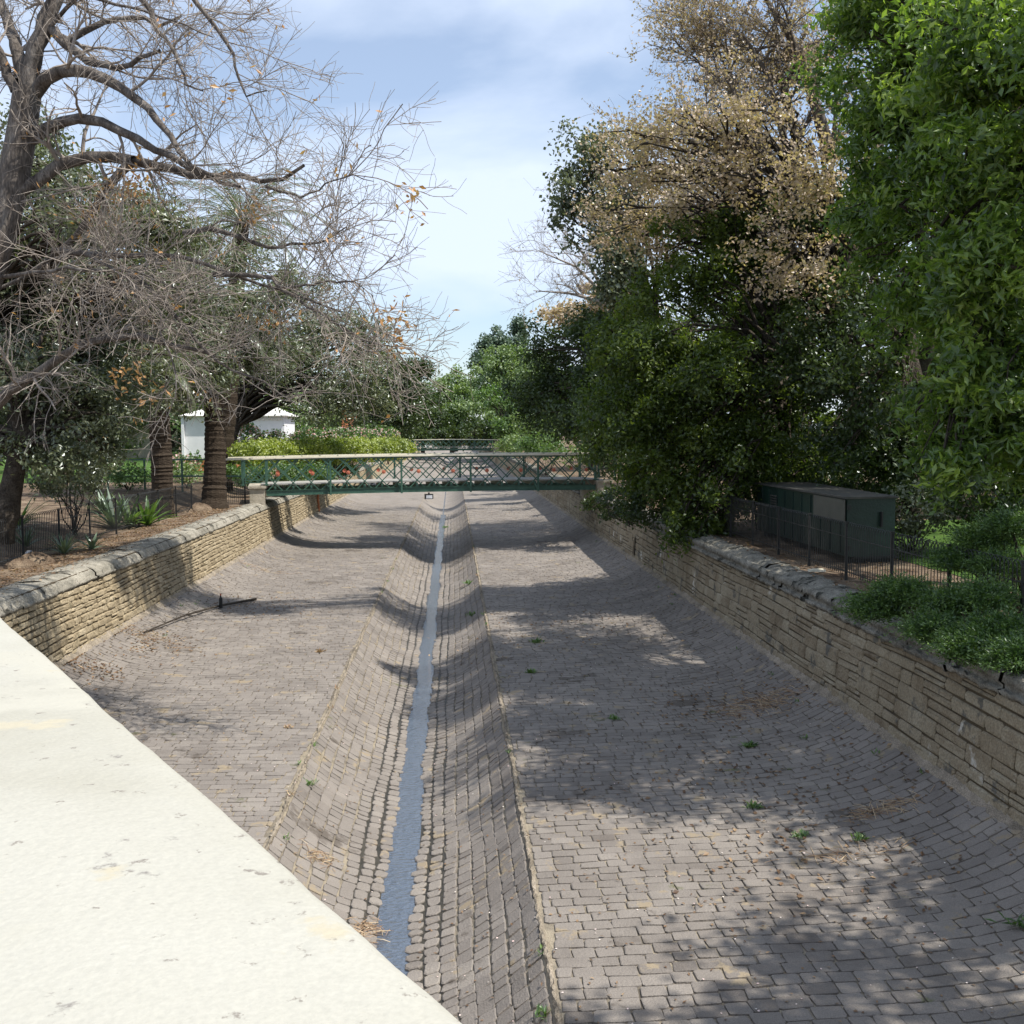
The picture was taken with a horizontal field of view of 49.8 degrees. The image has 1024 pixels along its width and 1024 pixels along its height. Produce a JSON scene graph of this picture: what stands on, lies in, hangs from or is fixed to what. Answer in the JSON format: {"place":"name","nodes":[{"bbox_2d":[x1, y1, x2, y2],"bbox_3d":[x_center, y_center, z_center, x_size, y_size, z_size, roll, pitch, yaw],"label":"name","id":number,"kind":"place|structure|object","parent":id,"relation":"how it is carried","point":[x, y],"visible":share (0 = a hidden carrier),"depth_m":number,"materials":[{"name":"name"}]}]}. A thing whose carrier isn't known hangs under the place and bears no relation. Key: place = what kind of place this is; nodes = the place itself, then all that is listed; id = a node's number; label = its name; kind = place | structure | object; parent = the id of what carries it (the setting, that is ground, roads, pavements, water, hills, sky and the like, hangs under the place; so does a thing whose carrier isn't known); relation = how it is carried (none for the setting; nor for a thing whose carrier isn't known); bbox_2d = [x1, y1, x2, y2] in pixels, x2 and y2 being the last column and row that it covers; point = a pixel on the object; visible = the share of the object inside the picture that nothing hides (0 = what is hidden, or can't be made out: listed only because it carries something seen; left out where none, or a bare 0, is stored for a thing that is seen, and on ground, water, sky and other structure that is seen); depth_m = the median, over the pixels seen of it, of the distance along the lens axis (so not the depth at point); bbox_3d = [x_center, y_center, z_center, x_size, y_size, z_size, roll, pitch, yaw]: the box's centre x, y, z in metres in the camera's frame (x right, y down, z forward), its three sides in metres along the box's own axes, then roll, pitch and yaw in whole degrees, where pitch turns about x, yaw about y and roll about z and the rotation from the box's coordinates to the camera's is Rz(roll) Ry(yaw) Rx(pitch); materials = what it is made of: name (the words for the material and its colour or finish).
{"place":"outdoors","nodes":[
{"label":"outdoors","id":0,"kind":"place"},
{"bbox_2d":[0,457,202,482],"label":"lawn","id":1,"kind":"structure","parent":0,"point":[148,465],"depth_m":70.31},
{"bbox_2d":[103,417,177,457],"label":"garden house","id":2,"kind":"structure","parent":1,"relation":"on","point":[143,451],"depth_m":97.70,"materials":[{"name":"paint"}]},
{"bbox_2d":[0,438,420,587],"bbox_3d":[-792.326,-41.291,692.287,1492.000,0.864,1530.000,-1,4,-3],"label":"garden ground","id":3,"kind":"structure","parent":0,"point":[39,501],"depth_m":33.40,"materials":[{"name":"soil"}]},
{"bbox_2d":[3,557,36,568],"bbox_3d":[-10.319,1.165,23.145,0.653,0.431,0.483,-3,5,-31],"label":"boulder","id":4,"kind":"object","parent":3,"relation":"on","point":[20,562],"visible":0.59,"depth_m":22.98,"materials":[{"name":"stone"}]},
{"bbox_2d":[18,491,49,525],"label":"yucca","id":5,"kind":"object","parent":3,"relation":"on","point":[24,513],"visible":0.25,"depth_m":29.42,"materials":[{"name":"green plant"}]},
{"bbox_2d":[15,522,56,546],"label":"yucca","id":6,"kind":"object","parent":3,"relation":"on","point":[17,537],"visible":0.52,"depth_m":26.51,"materials":[{"name":"green plant"}]},
{"bbox_2d":[18,551,54,565],"bbox_3d":[-10.241,1.126,23.624,0.824,0.575,0.640,-1,4,-3],"label":"boulder","id":7,"kind":"object","parent":3,"relation":"on","point":[39,558],"visible":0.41,"depth_m":23.52,"materials":[{"name":"stone"}]},
{"bbox_2d":[44,529,85,553],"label":"yucca","id":8,"kind":"object","parent":3,"relation":"on","point":[64,547],"visible":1,"depth_m":25.53,"materials":[{"name":"green plant"}]},
{"bbox_2d":[23,440,127,535],"bbox_3d":[-11.898,-0.785,29.909,2.306,3.043,3.480,1,4,17],"label":"shrub","id":9,"kind":"object","parent":3,"relation":"on","point":[51,491],"visible":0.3,"depth_m":29.81,"materials":[{"name":"green plant"}]},
{"bbox_2d":[75,532,107,548],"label":"agave","id":10,"kind":"object","parent":3,"relation":"on","point":[92,544],"visible":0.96,"depth_m":26.58,"materials":[{"name":"green plant"}]},
{"bbox_2d":[0,272,188,544],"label":"evergreen tree","id":11,"kind":"object","parent":3,"relation":"on","point":[105,409],"visible":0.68,"depth_m":23.81,"materials":[{"name":"green plant"}]},
{"bbox_2d":[76,488,152,527],"bbox_3d":[-11.706,-0.138,32.352,1.985,1.260,2.191,-3,5,-31],"label":"agave","id":12,"kind":"object","parent":3,"relation":"on","point":[120,515],"visible":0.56,"depth_m":32.40,"materials":[{"name":"green plant"}]},
{"bbox_2d":[0,94,242,394],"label":"evergreen tree","id":13,"kind":"object","parent":3,"relation":"on","point":[32,240],"visible":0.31,"depth_m":25.04,"materials":[{"name":"green plant"}]},
{"bbox_2d":[0,478,245,562],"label":"hoop fence","id":14,"kind":"object","parent":3,"relation":"on","point":[132,500],"visible":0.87,"depth_m":29.71,"materials":[{"name":"black metal"}]},
{"bbox_2d":[94,493,156,526],"bbox_3d":[-11.450,-0.060,33.045,1.966,1.044,1.492,2,5,33],"label":"agave","id":15,"kind":"object","parent":3,"relation":"on","point":[133,514],"visible":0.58,"depth_m":32.90,"materials":[{"name":"green plant"}]},
{"bbox_2d":[106,460,150,490],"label":"shrub","id":16,"kind":"object","parent":3,"relation":"on","point":[119,476],"visible":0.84,"depth_m":43.02,"materials":[{"name":"green plant"}]},
{"bbox_2d":[72,459,240,491],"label":"path railing","id":17,"kind":"object","parent":3,"relation":"on","point":[181,475],"visible":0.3,"depth_m":44.06,"materials":[{"name":"green metal"}]},
{"bbox_2d":[136,495,180,525],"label":"agave","id":18,"kind":"object","parent":3,"relation":"on","point":[148,510],"visible":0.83,"depth_m":33.42,"materials":[{"name":"green plant"}]},
{"bbox_2d":[117,392,203,456],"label":"garden tree","id":19,"kind":"object","parent":3,"relation":"on","point":[176,447],"visible":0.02,"depth_m":96.99,"materials":[{"name":"green plant"}]},
{"bbox_2d":[113,344,214,517],"bbox_3d":[-11.881,-2.658,36.909,3.198,6.179,3.188,2,5,31],"label":"palm tree","id":20,"kind":"object","parent":3,"relation":"on","point":[161,456],"visible":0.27,"depth_m":36.61,"materials":[{"name":"brown plant"}]},
{"bbox_2d":[173,457,203,487],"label":"shrub","id":21,"kind":"object","parent":3,"relation":"on","point":[188,470],"visible":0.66,"depth_m":47.19,"materials":[{"name":"green plant"}]},
{"bbox_2d":[172,449,204,479],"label":"rose bush","id":22,"kind":"object","parent":3,"relation":"on","point":[188,456],"visible":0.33,"depth_m":50.95,"materials":[{"name":"green plant"}]},
{"bbox_2d":[189,502,212,511],"bbox_3d":[-11.401,-0.031,40.044,1.064,0.647,0.720,-1,4,-3],"label":"boulder","id":23,"kind":"object","parent":3,"relation":"on","point":[199,506],"visible":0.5,"depth_m":39.85,"materials":[{"name":"stone"}]},
{"bbox_2d":[83,220,319,491],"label":"evergreen tree","id":24,"kind":"object","parent":3,"relation":"on","point":[224,372],"visible":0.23,"depth_m":41.28,"materials":[{"name":"green plant"}]},
{"bbox_2d":[181,409,239,470],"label":"garden kiosk","id":25,"kind":"object","parent":3,"relation":"on","point":[192,438],"visible":0.14,"depth_m":65.12,"materials":[{"name":"paint"}]},
{"bbox_2d":[166,273,278,508],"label":"palm tree","id":26,"kind":"object","parent":3,"relation":"on","point":[214,493],"visible":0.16,"depth_m":41.20,"materials":[{"name":"brown plant"}]},
{"bbox_2d":[148,387,316,435],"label":"garden tree","id":27,"kind":"object","parent":3,"relation":"on","point":[177,422],"visible":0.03,"depth_m":86.31,"materials":[{"name":"green plant"}]},
{"bbox_2d":[0,0,474,475],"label":"bare tree","id":28,"kind":"object","parent":3,"relation":"on","point":[28,81],"visible":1,"depth_m":17.69,"materials":[{"name":"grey plant"}]},
{"bbox_2d":[160,160,327,490],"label":"palm tree","id":29,"kind":"object","parent":3,"relation":"on","point":[231,424],"visible":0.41,"depth_m":50.46,"materials":[{"name":"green plant"}]},
{"bbox_2d":[237,422,268,476],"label":"rose bush","id":30,"kind":"object","parent":3,"relation":"on","point":[250,428],"visible":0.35,"depth_m":58.92,"materials":[{"name":"green plant"}]},
{"bbox_2d":[240,408,297,464],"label":"garden pavilion","id":31,"kind":"structure","parent":3,"relation":"on","point":[271,422],"depth_m":75.02,"materials":[{"name":"white paint"}]},
{"bbox_2d":[255,429,301,480],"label":"rose bush","id":32,"kind":"object","parent":3,"relation":"on","point":[276,433],"visible":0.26,"depth_m":59.05,"materials":[{"name":"green plant"}]},
{"bbox_2d":[226,459,337,496],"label":"ground cover","id":33,"kind":"object","parent":3,"relation":"on","point":[292,472],"visible":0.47,"depth_m":48.30,"materials":[{"name":"green plant"}]},
{"bbox_2d":[260,358,338,440],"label":"garden tree","id":34,"kind":"object","parent":3,"relation":"on","point":[303,417],"visible":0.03,"depth_m":127.31,"materials":[{"name":"green plant"}]},
{"bbox_2d":[291,421,339,441],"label":"rose bush","id":35,"kind":"object","parent":3,"relation":"on","point":[314,431],"visible":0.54,"depth_m":64.85,"materials":[{"name":"green plant"}]},
{"bbox_2d":[232,257,412,479],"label":"evergreen tree","id":36,"kind":"object","parent":3,"relation":"on","point":[252,396],"visible":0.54,"depth_m":55.47,"materials":[{"name":"green plant"}]},
{"bbox_2d":[226,433,419,485],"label":"clipped hedge","id":37,"kind":"object","parent":3,"relation":"on","point":[316,446],"visible":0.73,"depth_m":56.08,"materials":[{"name":"green plant"}]},
{"bbox_2d":[333,423,377,474],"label":"rose bush","id":38,"kind":"object","parent":3,"relation":"on","point":[355,431],"visible":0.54,"depth_m":74.79,"materials":[{"name":"green plant"}]},
{"bbox_2d":[361,425,403,469],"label":"rose bush","id":39,"kind":"object","parent":3,"relation":"on","point":[385,431],"visible":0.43,"depth_m":84.95,"materials":[{"name":"green plant"}]},
{"bbox_2d":[349,349,448,448],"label":"evergreen tree","id":40,"kind":"object","parent":3,"relation":"on","point":[410,419],"visible":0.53,"depth_m":93.39,"materials":[{"name":"green plant"}]},
{"bbox_2d":[409,381,459,452],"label":"evergreen tree","id":41,"kind":"object","parent":3,"relation":"on","point":[437,417],"visible":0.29,"depth_m":194.45,"materials":[{"name":"green plant"}]},
{"bbox_2d":[416,414,488,451],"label":"evergreen tree","id":42,"kind":"object","parent":3,"relation":"on","point":[473,420],"visible":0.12,"depth_m":200.33,"materials":[{"name":"green plant"}]},
{"bbox_2d":[424,362,486,451],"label":"broadleaf tree","id":43,"kind":"object","parent":3,"relation":"on","point":[457,402],"visible":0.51,"depth_m":208.61,"materials":[{"name":"green plant"}]},
{"bbox_2d":[400,422,536,452],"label":"dense shrubbery","id":44,"kind":"object","parent":3,"relation":"on","point":[462,432],"visible":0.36,"depth_m":176.57,"materials":[{"name":"green plant"}]},
{"bbox_2d":[0,503,976,610],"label":"bank leaf litter","id":45,"kind":"object","parent":3,"relation":"on","point":[101,551],"visible":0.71,"depth_m":26.64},
{"bbox_2d":[374,458,449,975],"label":"stream water","id":46,"kind":"structure","parent":0,"point":[397,906],"depth_m":15.89,"materials":[{"name":"blue liquid"}]},
{"bbox_2d":[0,0,936,446],"label":"sky","id":47,"kind":"structure","parent":0,"point":[502,71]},
{"bbox_2d":[506,311,531,352],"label":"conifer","id":48,"kind":"object","parent":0,"point":[516,330],"visible":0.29,"depth_m":236.47,"materials":[{"name":"green plant"}]},
{"bbox_2d":[59,446,1023,1023],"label":"channel bed","id":49,"kind":"object","parent":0,"point":[499,858],"visible":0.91,"depth_m":15.16,"materials":[{"name":"stone paving blocks"},{"name":"mortar"}]},
{"bbox_2d":[140,598,256,632],"bbox_3d":[-7.758,2.536,27.493,0.920,0.402,7.244,0,4,5],"label":"fallen branch","id":50,"kind":"object","parent":49,"relation":"on","point":[198,611],"visible":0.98,"depth_m":27.00,"materials":[{"name":"brown wood"}]},
{"bbox_2d":[0,446,420,661],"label":"retaining wall","id":51,"kind":"structure","parent":49,"relation":"on","point":[58,614],"depth_m":25.58,"materials":[{"name":"stone"}]},
{"bbox_2d":[248,483,266,504],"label":"stone pier","id":52,"kind":"structure","parent":51,"relation":"on","point":[257,491],"depth_m":43.64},
{"bbox_2d":[226,452,616,498],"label":"footbridge","id":53,"kind":"object","parent":52,"relation":"on","point":[510,484],"visible":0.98,"depth_m":45.76,"materials":[{"name":"green paint"}]},
{"bbox_2d":[0,618,461,1023],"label":"road bridge","id":54,"kind":"structure","parent":49,"relation":"on","point":[140,883],"depth_m":1.05,"materials":[{"name":"concrete"}]},
{"bbox_2d":[294,838,337,871],"bbox_3d":[-2.406,4.171,13.369,0.556,0.299,0.584,-1,4,-3],"label":"straw heap","id":55,"kind":"object","parent":49,"relation":"on","point":[321,858],"visible":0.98,"depth_m":13.40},
{"bbox_2d":[345,916,393,944],"bbox_3d":[-1.566,4.560,12.076,0.539,0.109,0.714,-1,4,-3],"label":"straw heap","id":56,"kind":"object","parent":49,"relation":"on","point":[365,924],"visible":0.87,"depth_m":12.06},
{"bbox_2d":[52,451,1023,839],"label":"mortar skirt","id":57,"kind":"object","parent":49,"relation":"on","point":[948,779],"visible":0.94,"depth_m":20.24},
{"bbox_2d":[61,508,1023,1022],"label":"leaf litter","id":58,"kind":"object","parent":49,"relation":"on","point":[593,778],"visible":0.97,"depth_m":15.02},
{"bbox_2d":[109,522,1017,1023],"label":"fallen petals","id":59,"kind":"object","parent":49,"relation":"on","point":[555,768],"visible":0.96,"depth_m":13.05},
{"bbox_2d":[681,679,816,724],"bbox_3d":[4.230,3.114,18.264,2.619,0.505,2.395,1,4,16],"label":"straw heap","id":60,"kind":"object","parent":49,"relation":"on","point":[764,704],"visible":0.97,"depth_m":18.20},
{"bbox_2d":[476,446,1023,826],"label":"retaining wall","id":61,"kind":"structure","parent":49,"relation":"on","point":[963,725],"depth_m":16.46,"materials":[{"name":"grey stone"}]},
{"bbox_2d":[580,478,612,497],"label":"stone pier","id":62,"kind":"structure","parent":61,"relation":"on","point":[600,486],"depth_m":46.61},
{"bbox_2d":[575,481,681,534],"bbox_3d":[3.562,-0.174,31.756,2.333,1.464,5.289,-1,4,-13],"label":"shrub","id":63,"kind":"object","parent":61,"relation":"on","point":[638,516],"visible":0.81,"depth_m":30.70,"materials":[{"name":"green plant"}]},
{"bbox_2d":[831,564,1023,626],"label":"juniper","id":64,"kind":"object","parent":61,"relation":"on","point":[891,598],"visible":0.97,"depth_m":14.13,"materials":[{"name":"green plant"}]},
{"bbox_2d":[879,598,1023,675],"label":"juniper","id":65,"kind":"object","parent":61,"relation":"on","point":[995,637],"visible":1,"depth_m":12.64,"materials":[{"name":"green plant"}]},
{"bbox_2d":[767,836,923,865],"bbox_3d":[3.686,3.715,12.104,1.913,0.223,0.754,-1,4,-3],"label":"straw heap","id":66,"kind":"object","parent":49,"relation":"on","point":[829,854],"visible":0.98,"depth_m":12.09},
{"bbox_2d":[841,785,934,822],"bbox_3d":[4.509,3.473,13.117,1.225,0.381,0.692,-1,4,-3],"label":"straw heap","id":67,"kind":"object","parent":49,"relation":"on","point":[873,809],"visible":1,"depth_m":13.12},
{"bbox_2d":[986,911,1023,927],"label":"weed tuft","id":68,"kind":"object","parent":49,"relation":"on","point":[1019,922],"visible":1,"depth_m":10.08,"materials":[{"name":"green plant"}]},
{"bbox_2d":[487,436,1023,618],"bbox_3d":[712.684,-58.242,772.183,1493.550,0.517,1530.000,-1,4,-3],"label":"garden ground","id":69,"kind":"structure","parent":0,"point":[836,576],"depth_m":23.06,"materials":[{"name":"soil"}]},
{"bbox_2d":[463,324,513,444],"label":"conifer","id":70,"kind":"object","parent":69,"relation":"on","point":[486,341],"visible":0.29,"depth_m":230.74,"materials":[{"name":"green plant"}]},
{"bbox_2d":[469,382,519,452],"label":"broadleaf tree","id":71,"kind":"object","parent":69,"relation":"on","point":[501,427],"visible":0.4,"depth_m":147.54,"materials":[{"name":"green plant"}]},
{"bbox_2d":[462,339,530,426],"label":"broadleaf tree","id":72,"kind":"object","parent":69,"relation":"on","point":[500,370],"visible":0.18,"depth_m":186.50,"materials":[{"name":"green plant"}]},
{"bbox_2d":[491,417,553,466],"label":"shrub","id":73,"kind":"object","parent":69,"relation":"on","point":[501,444],"visible":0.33,"depth_m":84.00,"materials":[{"name":"green plant"}]},
{"bbox_2d":[509,430,570,475],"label":"shrub","id":74,"kind":"object","parent":69,"relation":"on","point":[527,444],"visible":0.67,"depth_m":71.44,"materials":[{"name":"green plant"}]},
{"bbox_2d":[507,351,574,443],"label":"broadleaf tree","id":75,"kind":"object","parent":69,"relation":"on","point":[517,367],"visible":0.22,"depth_m":116.87,"materials":[{"name":"green plant"}]},
{"bbox_2d":[495,160,610,471],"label":"bare tree","id":76,"kind":"object","parent":69,"relation":"on","point":[584,257],"visible":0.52,"depth_m":65.33,"materials":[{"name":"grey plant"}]},
{"bbox_2d":[490,300,649,490],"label":"evergreen tree","id":77,"kind":"object","parent":69,"relation":"on","point":[544,398],"visible":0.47,"depth_m":48.36,"materials":[{"name":"green plant"}]},
{"bbox_2d":[527,282,666,469],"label":"plane tree","id":78,"kind":"object","parent":69,"relation":"on","point":[554,313],"visible":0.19,"depth_m":74.11,"materials":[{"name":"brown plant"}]},
{"bbox_2d":[537,116,664,487],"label":"holm oak","id":79,"kind":"object","parent":69,"relation":"on","point":[609,287],"visible":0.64,"depth_m":44.55,"materials":[{"name":"green plant"}]},
{"bbox_2d":[551,297,735,462],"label":"backdrop tree","id":80,"kind":"object","parent":69,"relation":"on","point":[577,439],"depth_m":76.86,"materials":[{"name":"green plant"}]},
{"bbox_2d":[566,192,849,564],"bbox_3d":[5.626,-3.689,29.735,8.203,9.984,6.801,-2,5,-25],"label":"evergreen tree","id":81,"kind":"object","parent":69,"relation":"on","point":[648,361],"visible":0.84,"depth_m":28.59,"materials":[{"name":"green plant"}]},
{"bbox_2d":[566,75,867,490],"bbox_3d":[5.959,-4.936,27.878,8.619,11.255,8.181,-1,4,-3],"label":"plane tree","id":82,"kind":"object","parent":69,"relation":"on","point":[813,265],"visible":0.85,"depth_m":27.35,"materials":[{"name":"brown plant"}]},
{"bbox_2d":[571,0,940,464],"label":"plane tree","id":83,"kind":"object","parent":69,"relation":"on","point":[704,33],"visible":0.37,"depth_m":47.01,"materials":[{"name":"brown plant"}]},
{"bbox_2d":[725,468,793,528],"bbox_3d":[6.612,-0.369,29.437,2.047,1.817,1.868,-1,4,-3],"label":"shrub","id":84,"kind":"object","parent":69,"relation":"on","point":[755,505],"visible":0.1,"depth_m":29.12,"materials":[{"name":"green plant"}]},
{"bbox_2d":[682,283,867,459],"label":"backdrop tree","id":85,"kind":"object","parent":69,"relation":"on","point":[836,416],"depth_m":57.66,"materials":[{"name":"green plant"}]},
{"bbox_2d":[755,482,898,562],"bbox_3d":[7.038,0.140,24.886,1.350,1.340,6.500,-1,4,-3],"label":"storage container","id":86,"kind":"object","parent":69,"relation":"on","point":[866,508],"visible":0.73,"depth_m":22.60,"materials":[{"name":"green metal"}]},
{"bbox_2d":[734,166,945,529],"bbox_3d":[8.491,-3.763,26.475,5.775,9.204,5.809,-1,4,-3],"label":"evergreen tree","id":87,"kind":"object","parent":69,"relation":"on","point":[852,444],"visible":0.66,"depth_m":26.11,"materials":[{"name":"green plant"}]},
{"bbox_2d":[687,486,1023,618],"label":"hoop fence","id":88,"kind":"object","parent":69,"relation":"on","point":[733,530],"visible":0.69,"depth_m":19.84,"materials":[{"name":"black metal"}]},
{"bbox_2d":[782,450,968,514],"bbox_3d":[9.400,-0.582,27.724,3.400,2.307,4.962,-3,5,-36],"label":"shrub","id":89,"kind":"object","parent":69,"relation":"on","point":[849,483],"visible":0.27,"depth_m":27.30,"materials":[{"name":"green plant"}]},
{"bbox_2d":[865,5,935,515],"bbox_3d":[5.293,-8.931,26.421,5.970,19.281,16.079,3,6,42],"label":"broadleaf tree","id":90,"kind":"object","parent":69,"relation":"on","point":[924,364],"visible":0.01,"depth_m":30.36,"materials":[{"name":"green plant"}]},
{"bbox_2d":[778,0,1023,238],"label":"broadleaf tree","id":91,"kind":"object","parent":69,"relation":"on","point":[1008,14],"visible":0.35,"depth_m":14.48,"materials":[{"name":"green plant"}]},
{"bbox_2d":[802,0,1023,515],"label":"broadleaf tree","id":92,"kind":"object","parent":69,"relation":"on","point":[969,158],"visible":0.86,"depth_m":15.56,"materials":[{"name":"green plant"}]},
{"bbox_2d":[876,478,963,559],"bbox_3d":[8.282,0.230,22.521,1.785,1.992,1.511,2,5,35],"label":"shrub","id":93,"kind":"object","parent":69,"relation":"on","point":[904,525],"visible":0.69,"depth_m":22.41,"materials":[{"name":"green plant"}]},
{"bbox_2d":[847,246,1022,501],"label":"backdrop tree","id":94,"kind":"object","parent":69,"relation":"on","point":[935,375],"visible":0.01,"depth_m":33.00,"materials":[{"name":"green plant"}]},
{"bbox_2d":[895,519,1023,591],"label":"lawn","id":95,"kind":"structure","parent":69,"relation":"on","point":[937,534],"depth_m":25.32,"materials":[{"name":"green plant"}]},
{"bbox_2d":[924,462,1023,551],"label":"shrub","id":96,"kind":"object","parent":95,"relation":"on","point":[1007,499],"visible":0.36,"depth_m":22.13,"materials":[{"name":"green plant"}]},
{"bbox_2d":[915,500,1023,617],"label":"juniper","id":97,"kind":"object","parent":69,"relation":"on","point":[991,533],"visible":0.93,"depth_m":14.71,"materials":[{"name":"green plant"}]},
{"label":"stone pier","id":98,"kind":"object","parent":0,"visible":0},
{"bbox_2d":[399,439,498,450],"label":"footbridge","id":99,"kind":"object","parent":98,"relation":"on","point":[440,449],"visible":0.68,"depth_m":150.58,"materials":[{"name":"green paint"}]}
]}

